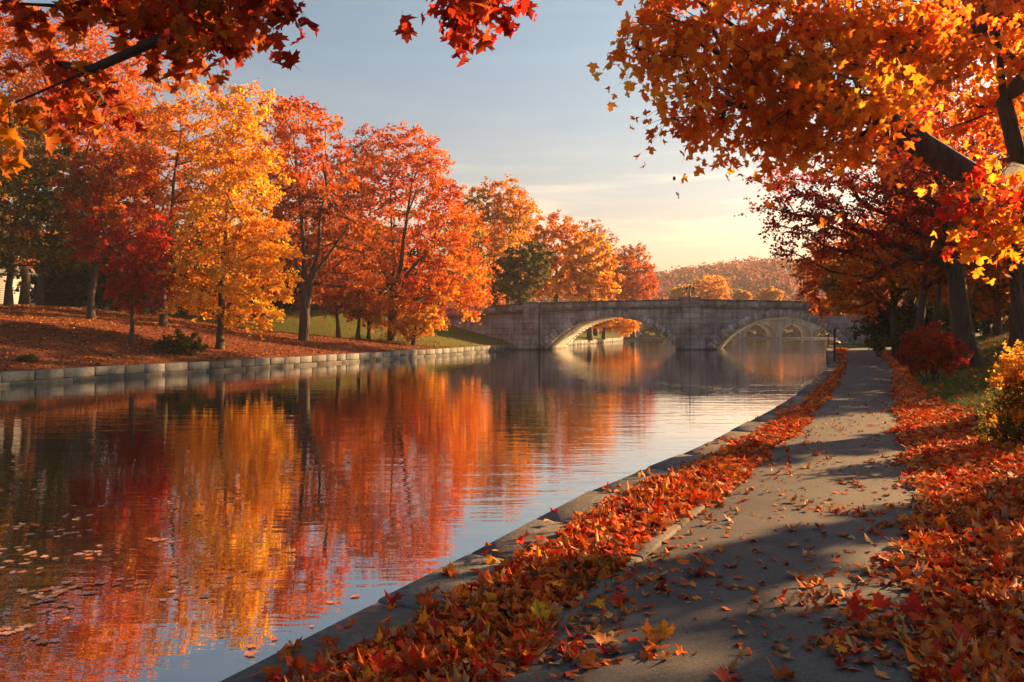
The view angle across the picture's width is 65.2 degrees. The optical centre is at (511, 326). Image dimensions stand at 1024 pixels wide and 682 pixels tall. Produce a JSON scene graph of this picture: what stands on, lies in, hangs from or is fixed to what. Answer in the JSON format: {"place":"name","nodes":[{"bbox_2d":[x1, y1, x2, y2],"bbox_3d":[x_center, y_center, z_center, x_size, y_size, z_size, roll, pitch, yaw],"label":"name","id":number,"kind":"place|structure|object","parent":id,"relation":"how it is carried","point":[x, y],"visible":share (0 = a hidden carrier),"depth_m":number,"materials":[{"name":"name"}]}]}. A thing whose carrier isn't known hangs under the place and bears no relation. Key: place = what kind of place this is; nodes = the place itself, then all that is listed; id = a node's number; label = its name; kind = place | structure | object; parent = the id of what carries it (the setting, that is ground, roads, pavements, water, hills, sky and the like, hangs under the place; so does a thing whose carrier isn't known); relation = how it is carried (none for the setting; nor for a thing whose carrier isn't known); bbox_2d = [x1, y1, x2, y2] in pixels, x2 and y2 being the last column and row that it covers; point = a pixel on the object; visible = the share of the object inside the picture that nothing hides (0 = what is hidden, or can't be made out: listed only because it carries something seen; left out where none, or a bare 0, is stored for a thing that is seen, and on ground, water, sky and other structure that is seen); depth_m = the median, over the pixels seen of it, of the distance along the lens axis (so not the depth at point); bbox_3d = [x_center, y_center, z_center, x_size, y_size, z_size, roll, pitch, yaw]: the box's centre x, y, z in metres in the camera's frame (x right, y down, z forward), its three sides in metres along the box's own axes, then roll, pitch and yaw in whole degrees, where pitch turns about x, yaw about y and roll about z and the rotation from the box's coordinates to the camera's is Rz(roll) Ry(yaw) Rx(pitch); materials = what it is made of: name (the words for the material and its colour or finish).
{"place":"outdoors","nodes":[
{"label":"outdoors","id":0,"kind":"place"},
{"bbox_2d":[0,305,619,370],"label":"bank ground","id":1,"kind":"structure","parent":0,"point":[316,328],"depth_m":44.81,"materials":[{"name":"plant"}]},
{"bbox_2d":[0,256,37,304],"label":"white house","id":2,"kind":"structure","parent":1,"relation":"on","point":[15,295],"depth_m":74.78,"materials":[{"name":"grey"}]},
{"bbox_2d":[15,354,39,362],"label":"green shrub","id":3,"kind":"object","parent":1,"relation":"on","point":[32,358],"visible":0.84,"depth_m":31.66,"materials":[{"name":"green plant"}]},
{"bbox_2d":[0,113,123,306],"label":"green tree","id":4,"kind":"object","parent":1,"relation":"on","point":[10,265],"visible":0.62,"depth_m":45.54,"materials":[{"name":"green plant"}]},
{"bbox_2d":[12,231,112,307],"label":"evergreen tree","id":5,"kind":"object","parent":1,"relation":"on","point":[63,298],"visible":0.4,"depth_m":66.88,"materials":[{"name":"green plant"}]},
{"bbox_2d":[0,125,130,305],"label":"green tree","id":6,"kind":"object","parent":1,"relation":"on","point":[40,290],"visible":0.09,"depth_m":61.88,"materials":[{"name":"green plant"}]},
{"bbox_2d":[30,228,105,305],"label":"evergreen tree","id":7,"kind":"object","parent":1,"relation":"on","point":[71,293],"visible":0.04,"depth_m":84.96,"materials":[{"name":"green plant"}]},
{"bbox_2d":[0,0,182,304],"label":"maple tree","id":8,"kind":"object","parent":1,"relation":"on","point":[24,90],"visible":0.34,"depth_m":53.13,"materials":[{"name":"orange plant"}]},
{"bbox_2d":[43,136,181,318],"bbox_3d":[-22.261,-5.476,44.935,7.225,10.198,5.265,0,0,0],"label":"red maple tree","id":9,"kind":"object","parent":1,"relation":"on","point":[105,206],"visible":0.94,"depth_m":44.47,"materials":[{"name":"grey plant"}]},
{"bbox_2d":[75,241,150,310],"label":"tree","id":10,"kind":"object","parent":1,"relation":"on","point":[102,278],"visible":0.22,"depth_m":69.17,"materials":[{"name":"red plant"}]},
{"bbox_2d":[99,237,174,342],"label":"red maple tree","id":11,"kind":"object","parent":1,"relation":"on","point":[135,281],"visible":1,"depth_m":39.82,"materials":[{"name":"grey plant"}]},
{"bbox_2d":[82,95,214,314],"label":"autumn tree","id":12,"kind":"object","parent":1,"relation":"on","point":[177,179],"visible":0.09,"depth_m":65.78,"materials":[{"name":"red plant"}]},
{"bbox_2d":[153,329,208,355],"bbox_3d":[-16.433,0.899,39.482,2.567,1.603,2.174,0,0,35],"label":"green shrub","id":13,"kind":"object","parent":1,"relation":"on","point":[180,344],"visible":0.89,"depth_m":39.18,"materials":[{"name":"green plant"}]},
{"bbox_2d":[140,222,237,313],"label":"tree","id":14,"kind":"object","parent":1,"relation":"on","point":[196,266],"visible":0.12,"depth_m":71.17,"materials":[{"name":"orange plant"}]},
{"bbox_2d":[126,72,273,325],"bbox_3d":[-18.373,-7.519,47.163,8.400,15.053,6.159,0,0,0],"label":"yellow tree","id":15,"kind":"object","parent":1,"relation":"on","point":[178,113],"visible":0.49,"depth_m":46.74,"materials":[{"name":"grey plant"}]},
{"bbox_2d":[155,77,306,349],"bbox_3d":[-15.070,-5.958,42.913,8.088,14.503,6.251,0,0,0],"label":"yellow tree","id":16,"kind":"object","parent":1,"relation":"on","point":[254,247],"visible":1,"depth_m":42.49,"materials":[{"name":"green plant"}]},
{"bbox_2d":[0,304,497,369],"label":"leaf carpet","id":17,"kind":"object","parent":1,"relation":"on","point":[208,325],"visible":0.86,"depth_m":44.71,"materials":[{"name":"orange plant"}]},
{"bbox_2d":[0,344,514,386],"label":"canal wall","id":18,"kind":"structure","parent":1,"relation":"on","point":[27,377],"depth_m":38.13,"materials":[{"name":"grey stone"}]},
{"bbox_2d":[214,139,321,317],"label":"autumn tree","id":19,"kind":"object","parent":1,"relation":"on","point":[294,228],"visible":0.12,"depth_m":69.60,"materials":[{"name":"orange plant"}]},
{"bbox_2d":[243,268,300,311],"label":"tree","id":20,"kind":"object","parent":1,"relation":"on","point":[280,304],"visible":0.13,"depth_m":74.24,"materials":[{"name":"orange plant"}]},
{"bbox_2d":[270,234,319,310],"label":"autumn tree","id":21,"kind":"object","parent":1,"relation":"on","point":[296,272],"visible":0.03,"depth_m":85.47,"materials":[{"name":"orange plant"}]},
{"bbox_2d":[244,91,380,340],"bbox_3d":[-13.424,-7.248,53.285,8.593,16.598,7.515,0,0,-34],"label":"maple tree","id":22,"kind":"object","parent":1,"relation":"on","point":[281,134],"visible":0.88,"depth_m":52.89,"materials":[{"name":"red plant"}]},
{"bbox_2d":[286,158,384,313],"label":"autumn tree","id":23,"kind":"object","parent":1,"relation":"on","point":[325,225],"visible":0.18,"depth_m":72.98,"materials":[{"name":"orange plant"}]},
{"bbox_2d":[312,269,362,337],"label":"young tree","id":24,"kind":"object","parent":1,"relation":"on","point":[333,297],"visible":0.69,"depth_m":61.83,"materials":[{"name":"orange plant"}]},
{"bbox_2d":[327,122,389,275],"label":"maple tree","id":25,"kind":"object","parent":1,"relation":"on","point":[363,146],"visible":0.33,"depth_m":75.38,"materials":[{"name":"orange plant"}]},
{"bbox_2d":[340,287,379,338],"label":"young tree","id":26,"kind":"object","parent":1,"relation":"on","point":[360,314],"visible":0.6,"depth_m":63.77,"materials":[{"name":"orange plant"}]},
{"bbox_2d":[353,292,391,338],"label":"young tree","id":27,"kind":"object","parent":1,"relation":"on","point":[378,316],"visible":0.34,"depth_m":65.79,"materials":[{"name":"orange plant"}]},
{"bbox_2d":[345,223,399,305],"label":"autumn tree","id":28,"kind":"object","parent":1,"relation":"on","point":[384,289],"visible":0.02,"depth_m":95.27,"materials":[{"name":"orange plant"}]},
{"bbox_2d":[369,224,442,312],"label":"tree","id":29,"kind":"object","parent":1,"relation":"on","point":[410,253],"visible":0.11,"depth_m":84.77,"materials":[{"name":"orange plant"}]},
{"bbox_2d":[389,303,445,344],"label":"young tree","id":30,"kind":"object","parent":1,"relation":"on","point":[426,326],"visible":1,"depth_m":61.80,"materials":[{"name":"orange plant"}]},
{"bbox_2d":[333,121,507,340],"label":"maple tree","id":31,"kind":"object","parent":1,"relation":"on","point":[435,223],"visible":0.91,"depth_m":65.12,"materials":[{"name":"orange plant"}]},
{"bbox_2d":[415,213,495,307],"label":"autumn tree","id":32,"kind":"object","parent":1,"relation":"on","point":[481,234],"visible":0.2,"depth_m":83.40,"materials":[{"name":"orange plant"}]},
{"bbox_2d":[447,174,542,305],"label":"autumn tree","id":33,"kind":"object","parent":1,"relation":"on","point":[487,211],"visible":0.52,"depth_m":94.27,"materials":[{"name":"orange plant"}]},
{"bbox_2d":[486,187,539,304],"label":"autumn tree","id":34,"kind":"object","parent":1,"relation":"on","point":[518,224],"visible":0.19,"depth_m":111.36,"materials":[{"name":"orange plant"}]},
{"bbox_2d":[487,240,555,302],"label":"tree","id":35,"kind":"object","parent":1,"relation":"on","point":[529,268],"visible":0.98,"depth_m":91.20,"materials":[{"name":"green plant"}]},
{"bbox_2d":[524,209,592,301],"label":"autumn tree","id":36,"kind":"object","parent":1,"relation":"on","point":[557,231],"visible":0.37,"depth_m":105.12,"materials":[{"name":"orange plant"}]},
{"bbox_2d":[547,231,624,340],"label":"autumn tree","id":37,"kind":"object","parent":1,"relation":"on","point":[593,273],"visible":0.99,"depth_m":99.36,"materials":[{"name":"orange plant"}]},
{"bbox_2d":[569,219,620,335],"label":"autumn tree","id":38,"kind":"object","parent":1,"relation":"on","point":[595,330],"visible":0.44,"depth_m":117.59,"materials":[{"name":"orange plant"}]},
{"bbox_2d":[568,336,623,345],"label":"canal wall","id":39,"kind":"structure","parent":1,"relation":"on","point":[579,342],"depth_m":102.52,"materials":[{"name":"grey stone"}]},
{"bbox_2d":[592,318,640,339],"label":"autumn tree","id":40,"kind":"object","parent":1,"relation":"on","point":[611,324],"visible":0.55,"depth_m":107.59,"materials":[{"name":"orange plant"}]},
{"bbox_2d":[597,250,659,337],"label":"autumn tree","id":41,"kind":"object","parent":1,"relation":"on","point":[637,281],"visible":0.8,"depth_m":123.97,"materials":[{"name":"orange plant"}]},
{"bbox_2d":[617,241,650,332],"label":"autumn tree","id":42,"kind":"object","parent":1,"relation":"on","point":[633,251],"visible":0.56,"depth_m":127.26,"materials":[{"name":"orange plant"}]},
{"bbox_2d":[0,336,838,681],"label":"water","id":43,"kind":"structure","parent":0,"point":[436,462],"depth_m":11.96,"materials":[{"name":"liquid"}]},
{"bbox_2d":[0,0,1023,285],"label":"sky","id":44,"kind":"structure","parent":0,"point":[530,108],"materials":[{"name":"blue"}]},
{"bbox_2d":[431,275,1007,335],"bbox_3d":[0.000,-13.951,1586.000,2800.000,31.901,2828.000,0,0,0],"label":"hills","id":45,"kind":"structure","parent":0,"point":[740,287],"depth_m":289.51,"materials":[{"name":"plant"}]},
{"bbox_2d":[34,254,1007,322],"bbox_3d":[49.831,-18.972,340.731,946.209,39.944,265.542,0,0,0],"label":"distant wood","id":46,"kind":"object","parent":45,"relation":"on","point":[749,271],"visible":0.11,"depth_m":305.97,"materials":[{"name":"orange plant"}]},
{"bbox_2d":[668,284,697,298],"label":"golden tree","id":47,"kind":"object","parent":45,"relation":"on","point":[681,291],"visible":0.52,"depth_m":180.96,"materials":[{"name":"orange plant"}]},
{"bbox_2d":[686,274,732,299],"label":"golden tree","id":48,"kind":"object","parent":45,"relation":"on","point":[710,285],"visible":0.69,"depth_m":178.51,"materials":[{"name":"orange plant"}]},
{"bbox_2d":[732,289,752,299],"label":"golden tree","id":49,"kind":"object","parent":45,"relation":"on","point":[738,294],"visible":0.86,"depth_m":184.95,"materials":[{"name":"orange plant"}]},
{"bbox_2d":[746,325,783,336],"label":"evergreen tree","id":50,"kind":"object","parent":45,"relation":"on","point":[761,332],"visible":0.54,"depth_m":172.30,"materials":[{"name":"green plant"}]},
{"bbox_2d":[756,286,783,299],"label":"golden tree","id":51,"kind":"object","parent":45,"relation":"on","point":[770,293],"visible":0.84,"depth_m":177.07,"materials":[{"name":"orange plant"}]},
{"bbox_2d":[782,325,800,336],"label":"evergreen tree","id":52,"kind":"object","parent":45,"relation":"on","point":[796,331],"visible":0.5,"depth_m":172.23,"materials":[{"name":"plant"}]},
{"bbox_2d":[415,330,1023,669],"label":"bank ground","id":53,"kind":"structure","parent":0,"point":[978,337],"depth_m":19.95,"materials":[{"name":"plant"}]},
{"bbox_2d":[0,0,538,179],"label":"red maple tree","id":54,"kind":"object","parent":53,"relation":"on","point":[183,32],"visible":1,"depth_m":3.63,"materials":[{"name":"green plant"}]},
{"bbox_2d":[220,345,838,681],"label":"canal coping","id":55,"kind":"object","parent":53,"relation":"on","point":[367,619],"visible":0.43,"depth_m":5.51,"materials":[{"name":"stone"}]},
{"bbox_2d":[280,635,302,649],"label":"fallen leaf","id":56,"kind":"object","parent":55,"relation":"on","point":[286,646],"visible":1,"depth_m":4.03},
{"bbox_2d":[219,332,1023,681],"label":"leaf litter","id":57,"kind":"object","parent":53,"relation":"on","point":[643,510],"visible":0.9,"depth_m":5.31,"materials":[{"name":"orange plant"}]},
{"bbox_2d":[393,645,432,676],"bbox_3d":[-0.468,1.593,3.716,0.196,0.215,0.083,0,0,-21],"label":"fallen leaf","id":58,"kind":"object","parent":57,"relation":"on","point":[402,666],"visible":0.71,"depth_m":3.74,"materials":[{"name":"plant"}]},
{"bbox_2d":[425,617,448,634],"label":"fallen leaf","id":59,"kind":"object","parent":57,"relation":"on","point":[434,624],"visible":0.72,"depth_m":4.22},
{"bbox_2d":[449,626,472,643],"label":"fallen leaf","id":60,"kind":"object","parent":57,"relation":"on","point":[457,630],"visible":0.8,"depth_m":4.15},
{"bbox_2d":[531,598,555,620],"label":"fallen leaf","id":61,"kind":"object","parent":57,"relation":"on","point":[537,605],"visible":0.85,"depth_m":4.45,"materials":[{"name":"plant"}]},
{"bbox_2d":[953,618,971,642],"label":"fallen leaf","id":62,"kind":"object","parent":57,"relation":"on","point":[957,625],"visible":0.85,"depth_m":4.16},
{"bbox_2d":[961,614,982,628],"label":"fallen leaf","id":63,"kind":"object","parent":57,"relation":"on","point":[969,623],"visible":0.95,"depth_m":4.34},
{"bbox_2d":[963,556,990,575],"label":"fallen leaf","id":64,"kind":"object","parent":57,"relation":"on","point":[982,567],"visible":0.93,"depth_m":5.29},
{"bbox_2d":[987,613,1004,636],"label":"fallen leaf","id":65,"kind":"object","parent":57,"relation":"on","point":[1000,627],"visible":1,"depth_m":4.23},
{"bbox_2d":[987,548,1006,569],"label":"fallen leaf","id":66,"kind":"object","parent":57,"relation":"on","point":[996,559],"visible":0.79,"depth_m":5.29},
{"bbox_2d":[989,663,1020,681],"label":"fallen leaf","id":67,"kind":"object","parent":57,"relation":"on","point":[1000,676],"visible":0.98,"depth_m":3.65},
{"bbox_2d":[1005,628,1023,653],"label":"fallen leaf","id":68,"kind":"object","parent":57,"relation":"on","point":[1016,642],"visible":1,"depth_m":4.05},
{"bbox_2d":[440,297,944,349],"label":"stone bridge","id":69,"kind":"structure","parent":53,"relation":"on","point":[689,323],"depth_m":75.38,"materials":[{"name":"grey stone"}]},
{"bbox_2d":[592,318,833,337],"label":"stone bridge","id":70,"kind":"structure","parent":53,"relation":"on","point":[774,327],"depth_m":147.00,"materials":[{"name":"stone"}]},
{"bbox_2d":[586,0,1023,405],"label":"maple tree","id":71,"kind":"object","parent":53,"relation":"on","point":[959,32],"visible":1,"depth_m":10.14,"materials":[{"name":"orange plant"}]},
{"bbox_2d":[788,220,898,328],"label":"autumn tree","id":72,"kind":"object","parent":53,"relation":"on","point":[814,300],"visible":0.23,"depth_m":53.76,"materials":[{"name":"red plant"}]},
{"bbox_2d":[864,335,886,356],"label":"green shrub","id":73,"kind":"object","parent":53,"relation":"on","point":[879,341],"visible":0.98,"depth_m":43.85,"materials":[{"name":"green plant"}]},
{"bbox_2d":[847,313,909,342],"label":"evergreen tree","id":74,"kind":"object","parent":53,"relation":"on","point":[856,334],"visible":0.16,"depth_m":66.06,"materials":[{"name":"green plant"}]},
{"bbox_2d":[734,84,1023,369],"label":"maple tree","id":75,"kind":"object","parent":53,"relation":"on","point":[961,324],"visible":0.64,"depth_m":25.72,"materials":[{"name":"red plant"}]},
{"bbox_2d":[812,217,965,357],"bbox_3d":[19.322,-1.894,41.105,7.592,7.314,4.410,0,0,0],"label":"autumn tree","id":76,"kind":"object","parent":53,"relation":"on","point":[896,292],"visible":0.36,"depth_m":40.65,"materials":[{"name":"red plant"}]},
{"bbox_2d":[885,332,903,358],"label":"green shrub","id":77,"kind":"object","parent":53,"relation":"on","point":[892,343],"visible":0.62,"depth_m":38.94,"materials":[{"name":"green plant"}]},
{"bbox_2d":[860,295,933,337],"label":"evergreen tree","id":78,"kind":"object","parent":53,"relation":"on","point":[911,311],"visible":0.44,"depth_m":55.50,"materials":[{"name":"green plant"}]},
{"bbox_2d":[864,64,949,316],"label":"maple tree","id":79,"kind":"object","parent":53,"relation":"on","point":[907,292],"visible":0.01,"depth_m":66.60,"materials":[{"name":"orange plant"}]},
{"bbox_2d":[893,326,929,345],"bbox_3d":[18.139,0.786,36.078,1.683,1.780,1.387,0,0,0],"label":"green shrub","id":80,"kind":"object","parent":53,"relation":"on","point":[902,330],"visible":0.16,"depth_m":35.87,"materials":[{"name":"green plant"}]},
{"bbox_2d":[874,15,965,325],"bbox_3d":[29.431,-10.817,59.049,6.914,25.231,6.735,0,0,0],"label":"maple tree","id":81,"kind":"object","parent":53,"relation":"on","point":[903,113],"visible":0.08,"depth_m":58.12,"materials":[{"name":"orange plant"}]},
{"bbox_2d":[894,320,973,382],"bbox_3d":[12.112,0.766,23.027,2.152,1.877,1.533,0,0,0],"label":"red shrub","id":82,"kind":"object","parent":53,"relation":"on","point":[942,348],"visible":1,"depth_m":22.81,"materials":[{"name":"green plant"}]},
{"bbox_2d":[876,185,1003,362],"bbox_3d":[17.501,-2.111,32.878,4.841,7.663,3.543,0,0,24],"label":"autumn tree","id":83,"kind":"object","parent":53,"relation":"on","point":[923,286],"visible":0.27,"depth_m":32.82,"materials":[{"name":"red plant"}]},
{"bbox_2d":[912,286,976,337],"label":"autumn tree","id":84,"kind":"object","parent":53,"relation":"on","point":[945,321],"visible":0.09,"depth_m":57.55,"materials":[{"name":"brown plant"}]},
{"bbox_2d":[915,190,997,340],"bbox_3d":[20.512,-2.614,37.052,5.195,8.308,3.206,0,0,0],"label":"autumn tree","id":85,"kind":"object","parent":53,"relation":"on","point":[936,311],"visible":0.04,"depth_m":36.85,"materials":[{"name":"orange plant"}]},
{"bbox_2d":[927,194,1002,332],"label":"maple tree","id":86,"kind":"object","parent":53,"relation":"on","point":[974,313],"depth_m":50.59,"materials":[{"name":"red plant"}]},
{"bbox_2d":[941,290,1008,334],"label":"autumn tree","id":87,"kind":"object","parent":53,"relation":"on","point":[984,327],"visible":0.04,"depth_m":54.77,"materials":[{"name":"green plant"}]},
{"bbox_2d":[941,257,1010,335],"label":"autumn tree","id":88,"kind":"object","parent":53,"relation":"on","point":[989,292],"visible":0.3,"depth_m":43.72,"materials":[{"name":"brown plant"}]},
{"bbox_2d":[931,110,1023,343],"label":"maple tree","id":89,"kind":"object","parent":53,"relation":"on","point":[1016,332],"visible":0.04,"depth_m":32.85,"materials":[{"name":"orange plant"}]},
{"bbox_2d":[966,257,1011,330],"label":"maple tree","id":90,"kind":"object","parent":53,"relation":"on","point":[1009,317],"visible":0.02,"depth_m":46.16,"materials":[{"name":"brown plant"}]},
{"bbox_2d":[971,339,1023,445],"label":"golden shrub","id":91,"kind":"object","parent":53,"relation":"on","point":[1012,426],"visible":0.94,"depth_m":10.79,"materials":[{"name":"yellow plant"}]},
{"bbox_2d":[988,287,1009,328],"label":"autumn tree","id":92,"kind":"object","parent":53,"relation":"on","point":[1004,322],"visible":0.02,"depth_m":52.03,"materials":[{"name":"green plant"}]},
{"bbox_2d":[988,151,1010,301],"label":"maple tree","id":93,"kind":"object","parent":53,"relation":"on","point":[1003,276],"visible":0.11,"depth_m":41.52,"materials":[{"name":"orange plant"}]},
{"bbox_2d":[498,347,951,681],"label":"path","id":94,"kind":"structure","parent":0,"point":[714,641],"depth_m":5.44,"materials":[{"name":"concrete"}]},
{"bbox_2d":[574,648,601,669],"bbox_3d":[0.361,1.666,3.923,0.179,0.074,0.179,15,44,39],"label":"fallen leaf","id":95,"kind":"object","parent":94,"relation":"on","point":[588,657],"visible":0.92,"depth_m":3.93,"materials":[{"name":"plant"}]},
{"bbox_2d":[592,632,614,645],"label":"fallen leaf","id":96,"kind":"object","parent":94,"relation":"on","point":[600,638],"visible":0.95,"depth_m":4.22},
{"bbox_2d":[469,429,783,681],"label":"path kerb","id":97,"kind":"structure","parent":94,"relation":"on","point":[652,545],"depth_m":5.48,"materials":[{"name":"concrete"}]},
{"bbox_2d":[641,618,662,643],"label":"fallen leaf","id":98,"kind":"object","parent":94,"relation":"on","point":[653,637],"visible":0.92,"depth_m":4.22,"materials":[{"name":"plant"}]},
{"bbox_2d":[650,619,675,638],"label":"fallen leaf","id":99,"kind":"object","parent":94,"relation":"on","point":[665,629],"visible":0.95,"depth_m":4.27,"materials":[{"name":"plant"}]},
{"bbox_2d":[712,666,739,681],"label":"fallen leaf","id":100,"kind":"object","parent":94,"relation":"on","point":[723,675],"visible":1,"depth_m":3.76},
{"bbox_2d":[766,656,795,678],"bbox_3d":[1.276,1.620,3.781,0.109,0.111,0.109,0,0,-20],"label":"fallen leaf","id":101,"kind":"object","parent":94,"relation":"on","point":[782,672],"visible":1,"depth_m":3.79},
{"bbox_2d":[846,593,872,619],"bbox_3d":[1.954,1.626,4.542,0.193,0.209,0.086,0,0,-25],"label":"fallen leaf","id":102,"kind":"object","parent":94,"relation":"on","point":[857,612],"visible":0.87,"depth_m":4.57,"materials":[{"name":"plant"}]},
{"bbox_2d":[867,591,894,608],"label":"fallen leaf","id":103,"kind":"object","parent":94,"relation":"on","point":[878,601],"visible":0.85,"depth_m":4.73,"materials":[{"name":"plant"}]},
{"bbox_2d":[896,589,931,618],"bbox_3d":[2.301,1.631,4.595,0.215,0.227,0.094,0,0,10],"label":"fallen leaf","id":104,"kind":"object","parent":94,"relation":"on","point":[913,601],"visible":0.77,"depth_m":4.61,"materials":[{"name":"plant"}]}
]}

